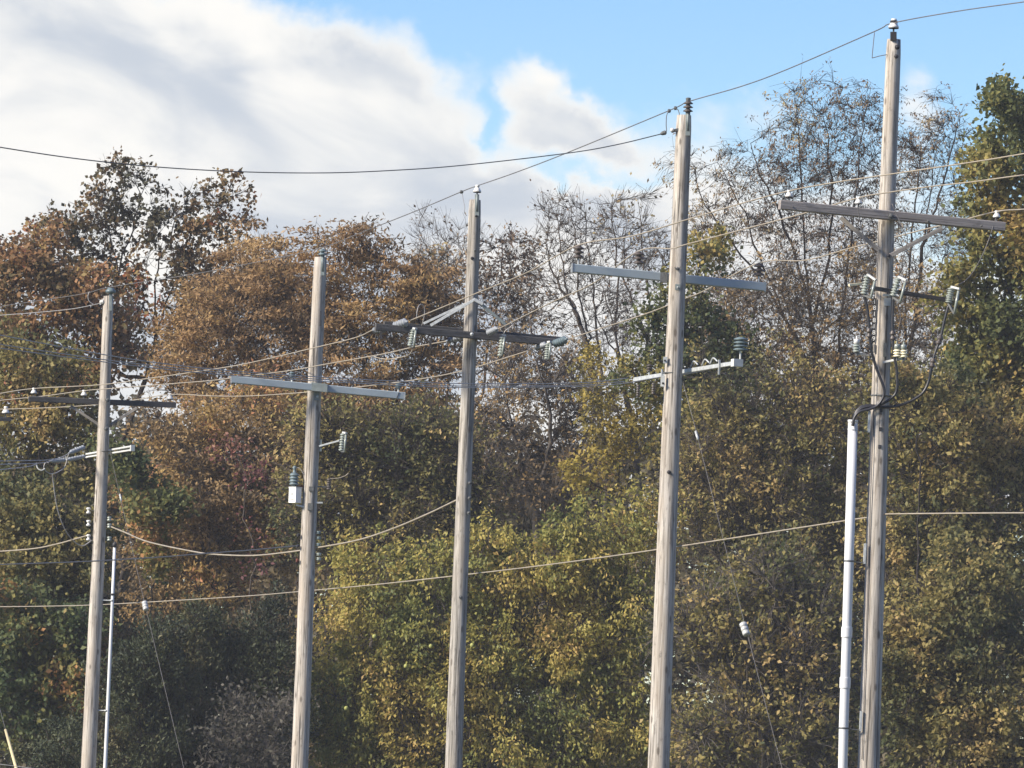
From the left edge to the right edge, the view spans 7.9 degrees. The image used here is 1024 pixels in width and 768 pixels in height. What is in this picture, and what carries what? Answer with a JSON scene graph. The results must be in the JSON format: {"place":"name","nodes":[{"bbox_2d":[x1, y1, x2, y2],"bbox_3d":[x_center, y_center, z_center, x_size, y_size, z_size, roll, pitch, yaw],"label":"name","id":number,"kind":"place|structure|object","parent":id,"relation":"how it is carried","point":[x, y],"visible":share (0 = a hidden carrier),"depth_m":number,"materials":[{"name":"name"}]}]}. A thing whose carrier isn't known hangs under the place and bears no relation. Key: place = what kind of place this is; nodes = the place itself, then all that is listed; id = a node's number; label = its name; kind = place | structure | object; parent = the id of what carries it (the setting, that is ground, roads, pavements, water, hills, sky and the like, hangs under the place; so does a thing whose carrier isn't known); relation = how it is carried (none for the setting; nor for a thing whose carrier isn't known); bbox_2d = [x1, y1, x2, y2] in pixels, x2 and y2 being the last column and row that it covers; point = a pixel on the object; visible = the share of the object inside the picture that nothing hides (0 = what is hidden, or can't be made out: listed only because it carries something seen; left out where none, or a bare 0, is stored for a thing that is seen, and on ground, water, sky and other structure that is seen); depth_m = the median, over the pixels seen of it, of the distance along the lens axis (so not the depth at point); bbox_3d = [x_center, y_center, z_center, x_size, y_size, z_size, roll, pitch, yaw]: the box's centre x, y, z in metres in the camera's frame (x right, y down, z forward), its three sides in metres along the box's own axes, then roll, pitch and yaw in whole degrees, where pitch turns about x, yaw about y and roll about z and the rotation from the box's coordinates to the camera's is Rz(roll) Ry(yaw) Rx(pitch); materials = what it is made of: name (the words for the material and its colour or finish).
{"place":"outdoors","nodes":[
{"label":"outdoors","id":0,"kind":"place"},
{"bbox_2d":[0,0,1023,758],"label":"sky","id":1,"kind":"structure","parent":0,"point":[252,85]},
{"label":"ground","id":2,"kind":"structure","parent":0,"visible":0},
{"bbox_2d":[0,406,10,421],"bbox_3d":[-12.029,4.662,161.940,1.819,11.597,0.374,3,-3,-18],"label":"utility pole","id":3,"kind":"object","parent":2,"relation":"on","point":[5,412],"visible":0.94,"depth_m":162.27,"materials":[{"name":"white ceramic"}]},
{"bbox_2d":[0,710,17,767],"bbox_3d":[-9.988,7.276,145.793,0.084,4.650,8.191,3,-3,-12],"label":"guy wire","id":4,"kind":"object","parent":2,"relation":"on","point":[10,749],"visible":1,"depth_m":144.93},
{"bbox_2d":[4,706,107,767],"bbox_3d":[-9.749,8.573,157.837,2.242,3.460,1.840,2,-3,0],"label":"shrub","id":5,"kind":"object","parent":2,"relation":"on","point":[55,755],"visible":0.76,"depth_m":157.73,"materials":[{"name":"green plant"}]},
{"bbox_2d":[0,310,119,767],"bbox_3d":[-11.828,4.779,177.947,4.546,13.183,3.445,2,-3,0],"label":"olive leaved tree","id":6,"kind":"object","parent":2,"relation":"on","point":[56,423],"visible":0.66,"depth_m":178.01,"materials":[{"name":"green plant"}]},
{"bbox_2d":[0,471,128,767],"bbox_3d":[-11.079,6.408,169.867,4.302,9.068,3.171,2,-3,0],"label":"tree","id":7,"kind":"object","parent":2,"relation":"on","point":[33,520],"visible":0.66,"depth_m":169.40,"materials":[{"name":"green plant"}]},
{"bbox_2d":[0,566,136,766],"bbox_3d":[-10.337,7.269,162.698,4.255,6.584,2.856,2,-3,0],"label":"green tree","id":8,"kind":"object","parent":2,"relation":"on","point":[23,646],"visible":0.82,"depth_m":162.38,"materials":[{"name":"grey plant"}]},
{"bbox_2d":[0,438,143,767],"bbox_3d":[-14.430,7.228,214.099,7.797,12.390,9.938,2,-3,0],"label":"woodland tree","id":9,"kind":"object","parent":2,"relation":"on","point":[7,761],"visible":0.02,"depth_m":213.01,"materials":[{"name":"green plant"}]},
{"bbox_2d":[0,212,154,752],"bbox_3d":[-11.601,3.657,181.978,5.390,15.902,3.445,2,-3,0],"label":"orange leaved tree","id":10,"kind":"object","parent":2,"relation":"on","point":[52,280],"visible":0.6,"depth_m":181.95,"materials":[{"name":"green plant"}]},
{"bbox_2d":[28,288,175,767],"bbox_3d":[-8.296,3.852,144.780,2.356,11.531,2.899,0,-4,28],"label":"utility pole","id":11,"kind":"object","parent":2,"relation":"on","point":[104,401],"visible":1,"depth_m":144.97,"materials":[{"name":"grey wood"}]},
{"bbox_2d":[0,464,35,469],"bbox_3d":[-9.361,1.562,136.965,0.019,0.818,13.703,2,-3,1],"label":"deadend wire","id":12,"kind":"object","parent":11,"relation":"attached to","point":[18,467],"visible":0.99,"depth_m":139.70,"materials":[{"name":"grey metal"}]},
{"bbox_2d":[0,461,49,464],"bbox_3d":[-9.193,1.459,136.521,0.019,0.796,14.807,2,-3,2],"label":"deadend wire","id":13,"kind":"object","parent":11,"relation":"attached to","point":[26,463],"visible":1,"depth_m":139.34,"materials":[{"name":"grey metal"}]},
{"bbox_2d":[0,453,68,461],"bbox_3d":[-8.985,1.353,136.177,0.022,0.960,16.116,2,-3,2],"label":"deadend wire","id":14,"kind":"object","parent":11,"relation":"attached to","point":[36,460],"visible":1,"depth_m":138.36,"materials":[{"name":"grey metal"}]},
{"bbox_2d":[0,535,85,551],"bbox_3d":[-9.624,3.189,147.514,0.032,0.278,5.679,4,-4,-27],"label":"secondary cable","id":15,"kind":"object","parent":11,"relation":"attached to","point":[43,546],"visible":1,"depth_m":146.83,"materials":[{"name":"beige metal"}]},
{"bbox_2d":[0,303,99,315],"bbox_3d":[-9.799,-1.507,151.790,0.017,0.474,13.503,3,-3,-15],"label":"service wire","id":16,"kind":"object","parent":11,"relation":"attached to","point":[51,311],"visible":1,"depth_m":150.08,"materials":[{"name":"grey metal"}]},
{"bbox_2d":[98,542,116,767],"bbox_3d":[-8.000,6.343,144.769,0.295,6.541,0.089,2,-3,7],"label":"slim conduit","id":17,"kind":"object","parent":11,"relation":"attached to","point":[114,545],"visible":1,"depth_m":144.78,"materials":[{"name":"white plastic"}]},
{"bbox_2d":[109,448,183,767],"bbox_3d":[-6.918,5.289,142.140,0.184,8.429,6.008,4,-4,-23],"label":"guy wire","id":18,"kind":"object","parent":11,"relation":"attached to","point":[145,606],"visible":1,"depth_m":142.48,"materials":[{"name":"metal"}]},
{"bbox_2d":[0,330,371,393],"bbox_3d":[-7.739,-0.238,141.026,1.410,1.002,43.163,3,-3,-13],"label":"phase wire","id":19,"kind":"object","parent":11,"relation":"attached to","point":[195,371],"visible":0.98,"depth_m":131.86,"materials":[{"name":"grey metal"}]},
{"bbox_2d":[111,500,455,555],"bbox_3d":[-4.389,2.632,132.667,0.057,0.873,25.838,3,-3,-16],"label":"secondary cable","id":20,"kind":"object","parent":11,"relation":"attached to","point":[295,550],"visible":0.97,"depth_m":130.49,"materials":[{"name":"beige metal"}]},
{"bbox_2d":[67,582,144,767],"bbox_3d":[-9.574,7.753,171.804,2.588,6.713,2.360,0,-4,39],"label":"brown shrub","id":21,"kind":"object","parent":2,"relation":"on","point":[125,632],"visible":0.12,"depth_m":171.67,"materials":[{"name":"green plant"}]},
{"bbox_2d":[72,429,174,767],"bbox_3d":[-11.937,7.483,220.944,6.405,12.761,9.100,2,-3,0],"label":"shaded tree","id":22,"kind":"object","parent":2,"relation":"on","point":[139,595],"depth_m":219.17,"materials":[{"name":"green plant"}]},
{"bbox_2d":[7,145,266,766],"bbox_3d":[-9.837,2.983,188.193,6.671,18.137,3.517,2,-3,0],"label":"tall dark leaved tree","id":23,"kind":"object","parent":2,"relation":"on","point":[181,254],"visible":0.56,"depth_m":188.27,"materials":[{"name":"brown plant"}]},
{"bbox_2d":[74,426,204,618],"bbox_3d":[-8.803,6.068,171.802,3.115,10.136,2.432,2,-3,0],"label":"green tree","id":24,"kind":"object","parent":2,"relation":"on","point":[160,508],"visible":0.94,"depth_m":171.70,"materials":[{"name":"green plant"}]},
{"bbox_2d":[79,604,214,767],"bbox_3d":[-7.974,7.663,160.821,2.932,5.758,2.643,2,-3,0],"label":"cedar tree","id":25,"kind":"object","parent":2,"relation":"on","point":[130,678],"visible":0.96,"depth_m":160.38,"materials":[{"name":"green plant"}]},
{"bbox_2d":[79,390,314,767],"bbox_3d":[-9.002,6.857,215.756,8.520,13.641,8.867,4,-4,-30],"label":"woodland tree","id":26,"kind":"object","parent":2,"relation":"on","point":[119,423],"visible":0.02,"depth_m":215.16,"materials":[{"name":"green plant"}]},
{"bbox_2d":[146,591,261,767],"bbox_3d":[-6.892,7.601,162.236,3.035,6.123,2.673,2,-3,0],"label":"cedar tree","id":27,"kind":"object","parent":2,"relation":"on","point":[206,622],"visible":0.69,"depth_m":162.01,"materials":[{"name":"green plant"}]},
{"bbox_2d":[128,215,309,697],"bbox_3d":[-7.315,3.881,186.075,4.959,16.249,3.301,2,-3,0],"label":"rust crown tree","id":28,"kind":"object","parent":2,"relation":"on","point":[174,323],"visible":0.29,"depth_m":186.04,"materials":[{"name":"brown plant"}]},
{"bbox_2d":[94,357,345,713],"bbox_3d":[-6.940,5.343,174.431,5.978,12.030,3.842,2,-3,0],"label":"tan locust tree","id":29,"kind":"object","parent":2,"relation":"on","point":[211,536],"visible":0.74,"depth_m":174.20,"materials":[{"name":"brown plant"}]},
{"bbox_2d":[195,428,283,689],"bbox_3d":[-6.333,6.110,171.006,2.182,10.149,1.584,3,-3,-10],"label":"red shrub tree","id":30,"kind":"object","parent":2,"relation":"on","point":[244,471],"visible":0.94,"depth_m":171.05,"materials":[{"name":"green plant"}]},
{"bbox_2d":[171,675,319,767],"bbox_3d":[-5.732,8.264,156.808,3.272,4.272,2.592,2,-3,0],"label":"pale shrub","id":31,"kind":"object","parent":2,"relation":"on","point":[236,738],"visible":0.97,"depth_m":156.63,"materials":[{"name":"grey plant"}]},
{"bbox_2d":[198,578,324,767],"bbox_3d":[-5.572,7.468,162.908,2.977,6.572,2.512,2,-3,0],"label":"cedar tree","id":32,"kind":"object","parent":2,"relation":"on","point":[255,651],"visible":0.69,"depth_m":162.44,"materials":[{"name":"green plant"}]},
{"bbox_2d":[220,417,351,626],"bbox_3d":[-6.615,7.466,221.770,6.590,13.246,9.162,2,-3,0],"label":"shaded tree","id":33,"kind":"object","parent":2,"relation":"on","point":[282,565],"depth_m":221.11,"materials":[{"name":"green plant"}]},
{"bbox_2d":[230,249,405,767],"bbox_3d":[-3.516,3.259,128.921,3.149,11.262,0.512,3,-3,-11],"label":"utility pole","id":34,"kind":"object","parent":2,"relation":"on","point":[302,685],"visible":0.94,"depth_m":128.97,"materials":[{"name":"grey wood"}]},
{"bbox_2d":[0,545,296,564],"bbox_3d":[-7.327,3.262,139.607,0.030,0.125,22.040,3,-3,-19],"label":"secondary cable","id":35,"kind":"object","parent":34,"relation":"attached to","point":[152,557],"visible":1,"depth_m":137.55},
{"bbox_2d":[147,212,492,635],"bbox_3d":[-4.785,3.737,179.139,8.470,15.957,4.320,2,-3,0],"label":"rust locust tree","id":36,"kind":"object","parent":2,"relation":"on","point":[295,327],"visible":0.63,"depth_m":178.96,"materials":[{"name":"brown plant"}]},
{"bbox_2d":[213,373,467,767],"bbox_3d":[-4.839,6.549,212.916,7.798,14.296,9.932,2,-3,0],"label":"woodland tree","id":37,"kind":"object","parent":2,"relation":"on","point":[263,586],"visible":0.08,"depth_m":211.86,"materials":[{"name":"green plant"}]},
{"bbox_2d":[258,377,519,760],"bbox_3d":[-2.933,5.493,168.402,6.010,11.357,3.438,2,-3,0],"label":"brown thicket tree","id":38,"kind":"object","parent":2,"relation":"on","point":[371,456],"visible":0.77,"depth_m":168.21,"materials":[{"name":"green plant"}]},
{"bbox_2d":[351,441,496,767],"bbox_3d":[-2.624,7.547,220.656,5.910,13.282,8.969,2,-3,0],"label":"shaded tree","id":39,"kind":"object","parent":2,"relation":"on","point":[440,663],"depth_m":219.81,"materials":[{"name":"green plant"}]},
{"bbox_2d":[397,199,493,754],"bbox_3d":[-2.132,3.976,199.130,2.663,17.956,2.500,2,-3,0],"label":"bare twig tree","id":40,"kind":"object","parent":2,"relation":"on","point":[446,240],"visible":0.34,"depth_m":199.53,"materials":[{"name":"brown plant"}]},
{"bbox_2d":[372,220,564,759],"bbox_3d":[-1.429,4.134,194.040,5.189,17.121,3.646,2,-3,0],"label":"open brown tree","id":41,"kind":"object","parent":2,"relation":"on","point":[490,274],"visible":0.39,"depth_m":194.25,"materials":[{"name":"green plant"}]},
{"bbox_2d":[372,185,567,767],"bbox_3d":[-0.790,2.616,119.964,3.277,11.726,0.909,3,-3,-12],"label":"utility pole","id":42,"kind":"object","parent":2,"relation":"on","point":[469,334],"visible":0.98,"depth_m":120.01,"materials":[{"name":"grey wood"}]},
{"bbox_2d":[0,341,445,400],"bbox_3d":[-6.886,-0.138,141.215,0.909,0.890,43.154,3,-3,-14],"label":"phase wire","id":43,"kind":"object","parent":42,"relation":"attached to","point":[230,378],"visible":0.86,"depth_m":134.33,"materials":[{"name":"grey metal"}]},
{"bbox_2d":[0,348,533,409],"bbox_3d":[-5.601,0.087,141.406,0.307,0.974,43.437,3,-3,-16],"label":"phase wire","id":44,"kind":"object","parent":42,"relation":"attached to","point":[286,393],"visible":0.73,"depth_m":137.50,"materials":[{"name":"grey metal"}]},
{"bbox_2d":[286,477,694,767],"bbox_3d":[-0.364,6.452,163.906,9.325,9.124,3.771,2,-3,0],"label":"osage orange tree","id":45,"kind":"object","parent":2,"relation":"on","point":[558,710],"visible":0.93,"depth_m":163.42,"materials":[{"name":"green plant"}]},
{"bbox_2d":[414,289,636,740],"bbox_3d":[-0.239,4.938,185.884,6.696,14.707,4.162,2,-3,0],"label":"tree","id":46,"kind":"object","parent":2,"relation":"on","point":[565,428],"visible":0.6,"depth_m":185.92,"materials":[{"name":"brown plant"}]},
{"bbox_2d":[411,393,646,767],"bbox_3d":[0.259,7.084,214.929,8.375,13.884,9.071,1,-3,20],"label":"woodland tree","id":47,"kind":"object","parent":2,"relation":"on","point":[525,526],"visible":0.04,"depth_m":213.65,"materials":[{"name":"green plant"}]},
{"bbox_2d":[510,179,642,744],"bbox_3d":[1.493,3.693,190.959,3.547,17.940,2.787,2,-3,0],"label":"bare tree","id":48,"kind":"object","parent":2,"relation":"on","point":[578,318],"visible":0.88,"depth_m":191.40,"materials":[{"name":"brown plant"}]},
{"bbox_2d":[497,405,683,763],"bbox_3d":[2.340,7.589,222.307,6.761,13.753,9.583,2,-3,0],"label":"shaded tree","id":49,"kind":"object","parent":2,"relation":"on","point":[629,495],"depth_m":221.22,"materials":[{"name":"green plant"}]},
{"bbox_2d":[552,339,662,766],"bbox_3d":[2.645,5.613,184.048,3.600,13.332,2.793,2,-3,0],"label":"yellow sapling","id":50,"kind":"object","parent":2,"relation":"on","point":[635,433],"visible":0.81,"depth_m":184.07,"materials":[{"name":"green plant"}]},
{"bbox_2d":[585,172,671,765],"bbox_3d":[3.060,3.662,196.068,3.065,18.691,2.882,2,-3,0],"label":"bare tree","id":51,"kind":"object","parent":2,"relation":"on","point":[647,257],"visible":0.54,"depth_m":196.35,"materials":[{"name":"grey plant"}]},
{"bbox_2d":[571,97,766,767],"bbox_3d":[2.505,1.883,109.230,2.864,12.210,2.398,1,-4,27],"label":"utility pole","id":52,"kind":"object","parent":2,"relation":"on","point":[677,278],"visible":1,"depth_m":109.03,"materials":[{"name":"grey wood"}]},
{"bbox_2d":[0,344,624,386],"bbox_3d":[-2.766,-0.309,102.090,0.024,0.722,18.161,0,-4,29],"label":"crossing wire","id":53,"kind":"object","parent":52,"relation":"attached to","point":[301,378],"visible":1,"depth_m":101.69,"materials":[{"name":"grey metal"}]},
{"bbox_2d":[0,335,627,383],"bbox_3d":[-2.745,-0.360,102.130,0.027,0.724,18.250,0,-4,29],"label":"crossing wire","id":54,"kind":"object","parent":52,"relation":"attached to","point":[302,375],"visible":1,"depth_m":101.83,"materials":[{"name":"grey metal"}]},
{"bbox_2d":[0,134,660,172],"bbox_3d":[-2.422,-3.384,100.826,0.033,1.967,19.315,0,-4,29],"label":"side wire","id":55,"kind":"object","parent":52,"relation":"attached to","point":[321,172],"visible":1,"depth_m":100.42,"materials":[{"name":"black metal"}]},
{"bbox_2d":[0,348,712,387],"bbox_3d":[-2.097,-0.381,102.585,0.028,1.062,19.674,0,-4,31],"label":"crossing wire","id":56,"kind":"object","parent":52,"relation":"attached to","point":[331,381],"visible":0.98,"depth_m":101.81,"materials":[{"name":"grey metal"}]},
{"bbox_2d":[682,380,781,766],"bbox_3d":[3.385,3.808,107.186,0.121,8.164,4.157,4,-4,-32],"label":"guy wire","id":57,"kind":"object","parent":52,"relation":"attached to","point":[744,629],"visible":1,"depth_m":107.23,"materials":[{"name":"metal"}]},
{"bbox_2d":[533,405,827,767],"bbox_3d":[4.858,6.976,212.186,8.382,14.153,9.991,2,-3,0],"label":"woodland tree","id":58,"kind":"object","parent":2,"relation":"on","point":[678,664],"visible":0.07,"depth_m":210.88,"materials":[{"name":"green plant"}]},
{"bbox_2d":[603,221,773,767],"bbox_3d":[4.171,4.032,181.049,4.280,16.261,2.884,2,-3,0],"label":"vine covered tree","id":59,"kind":"object","parent":2,"relation":"on","point":[700,313],"visible":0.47,"depth_m":181.10,"materials":[{"name":"green plant"}]},
{"bbox_2d":[614,519,894,767],"bbox_3d":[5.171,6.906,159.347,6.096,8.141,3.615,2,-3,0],"label":"bramble tree","id":60,"kind":"object","parent":2,"relation":"on","point":[809,714],"visible":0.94,"depth_m":158.97,"materials":[{"name":"green plant"}]},
{"bbox_2d":[626,327,897,756],"bbox_3d":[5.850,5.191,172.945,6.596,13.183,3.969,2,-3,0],"label":"olive woodland tree","id":61,"kind":"object","parent":2,"relation":"on","point":[727,501],"visible":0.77,"depth_m":172.91,"materials":[{"name":"green plant"}]},
{"bbox_2d":[682,418,866,735],"bbox_3d":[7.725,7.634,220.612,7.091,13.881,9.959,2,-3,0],"label":"shaded tree","id":62,"kind":"object","parent":2,"relation":"on","point":[751,536],"depth_m":219.91,"materials":[{"name":"green plant"}]},
{"bbox_2d":[650,54,919,762],"bbox_3d":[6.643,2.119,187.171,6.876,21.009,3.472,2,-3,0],"label":"open locust tree","id":63,"kind":"object","parent":2,"relation":"on","point":[769,230],"visible":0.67,"depth_m":187.41,"materials":[{"name":"brown plant"}]},
{"bbox_2d":[685,239,958,747],"bbox_3d":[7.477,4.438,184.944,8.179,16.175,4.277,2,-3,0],"label":"brown woodland tree","id":64,"kind":"object","parent":2,"relation":"on","point":[833,355],"visible":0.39,"depth_m":185.17,"materials":[{"name":"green plant"}]},
{"bbox_2d":[745,343,945,767],"bbox_3d":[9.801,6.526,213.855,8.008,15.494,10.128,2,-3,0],"label":"woodland tree","id":65,"kind":"object","parent":2,"relation":"on","point":[859,497],"visible":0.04,"depth_m":212.73,"materials":[{"name":"green plant"}]},
{"bbox_2d":[838,411,870,767],"bbox_3d":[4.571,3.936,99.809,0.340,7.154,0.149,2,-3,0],"label":"riser conduit","id":66,"kind":"object","parent":2,"relation":"on","point":[845,677],"visible":1,"depth_m":99.82,"materials":[{"name":"white plastic"}]},
{"bbox_2d":[778,18,1005,767],"bbox_3d":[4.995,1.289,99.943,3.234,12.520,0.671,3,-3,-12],"label":"utility pole","id":67,"kind":"object","parent":2,"relation":"on","point":[886,215],"visible":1,"depth_m":100.01,"materials":[{"name":"grey wood"}]},
{"bbox_2d":[0,512,1023,606],"bbox_3d":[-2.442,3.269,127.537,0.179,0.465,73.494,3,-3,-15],"label":"neutral wire","id":68,"kind":"object","parent":67,"relation":"attached to","point":[568,561],"visible":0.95,"depth_m":113.99,"materials":[{"name":"grey metal"}]},
{"bbox_2d":[0,1,1023,306],"bbox_3d":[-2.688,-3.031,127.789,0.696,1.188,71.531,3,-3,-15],"label":"top wire","id":69,"kind":"object","parent":67,"relation":"attached to","point":[554,157],"visible":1,"depth_m":115.18,"materials":[{"name":"grey metal"}]},
{"bbox_2d":[410,153,1023,320],"bbox_3d":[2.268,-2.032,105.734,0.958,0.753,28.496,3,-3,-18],"label":"phase wire","id":70,"kind":"object","parent":67,"relation":"attached to","point":[719,210],"visible":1,"depth_m":102.24,"materials":[{"name":"grey metal"}]},
{"bbox_2d":[498,174,1023,328],"bbox_3d":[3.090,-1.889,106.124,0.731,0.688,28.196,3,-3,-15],"label":"phase wire","id":71,"kind":"object","parent":67,"relation":"attached to","point":[756,226],"visible":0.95,"depth_m":104.13,"materials":[{"name":"grey metal"}]},
{"bbox_2d":[568,209,1023,339],"bbox_3d":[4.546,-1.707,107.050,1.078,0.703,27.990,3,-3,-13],"label":"phase wire","id":72,"kind":"object","parent":67,"relation":"attached to","point":[789,260],"visible":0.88,"depth_m":108.49,"materials":[{"name":"grey metal"}]},
{"bbox_2d":[851,296,885,425],"bbox_3d":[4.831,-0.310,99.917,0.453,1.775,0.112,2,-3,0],"label":"riser cable","id":73,"kind":"object","parent":67,"relation":"attached to","point":[869,331],"visible":1,"depth_m":99.90,"materials":[{"name":"black rubber"}]},
{"bbox_2d":[853,298,898,424],"bbox_3d":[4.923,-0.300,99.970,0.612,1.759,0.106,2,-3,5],"label":"riser cable","id":74,"kind":"object","parent":67,"relation":"attached to","point":[892,334],"visible":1,"depth_m":99.95,"materials":[{"name":"black rubber"}]},
{"bbox_2d":[853,305,948,415],"bbox_3d":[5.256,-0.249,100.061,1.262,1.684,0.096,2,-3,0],"label":"riser cable","id":75,"kind":"object","parent":67,"relation":"attached to","point":[938,342],"visible":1,"depth_m":100.03,"materials":[{"name":"black rubber"}]},
{"bbox_2d":[828,433,970,766],"bbox_3d":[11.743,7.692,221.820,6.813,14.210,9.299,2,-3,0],"label":"shaded tree","id":76,"kind":"object","parent":2,"relation":"on","point":[883,728],"visible":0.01,"depth_m":221.16,"materials":[{"name":"green plant"}]},
{"bbox_2d":[844,81,992,762],"bbox_3d":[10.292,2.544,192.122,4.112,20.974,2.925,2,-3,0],"label":"open locust tree","id":77,"kind":"object","parent":2,"relation":"on","point":[913,148],"visible":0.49,"depth_m":192.53,"materials":[{"name":"brown plant"}]},
{"bbox_2d":[864,357,983,767],"bbox_3d":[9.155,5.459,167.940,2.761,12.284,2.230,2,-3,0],"label":"forked sapling","id":78,"kind":"object","parent":2,"relation":"on","point":[930,395],"visible":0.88,"depth_m":168.03,"materials":[{"name":"green plant"}]},
{"bbox_2d":[828,341,1023,762],"bbox_3d":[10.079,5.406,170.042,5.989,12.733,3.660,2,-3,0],"label":"hedge tree","id":79,"kind":"object","parent":2,"relation":"on","point":[940,494],"visible":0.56,"depth_m":169.66,"materials":[{"name":"green plant"}]},
{"bbox_2d":[848,382,1023,767],"bbox_3d":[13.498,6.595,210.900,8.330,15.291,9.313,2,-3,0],"label":"woodland tree","id":80,"kind":"object","parent":2,"relation":"on","point":[933,763],"depth_m":210.31,"materials":[{"name":"green plant"}]},
{"bbox_2d":[851,520,1023,767],"bbox_3d":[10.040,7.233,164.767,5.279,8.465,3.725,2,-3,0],"label":"tree","id":81,"kind":"object","parent":2,"relation":"on","point":[935,717],"visible":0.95,"depth_m":164.37,"materials":[{"name":"green plant"}]},
{"bbox_2d":[910,63,1023,736],"bbox_3d":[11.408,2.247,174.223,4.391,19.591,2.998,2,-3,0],"label":"ivy clad oak","id":82,"kind":"object","parent":2,"relation":"on","point":[990,342],"visible":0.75,"depth_m":174.11,"materials":[{"name":"green plant"}]}
]}

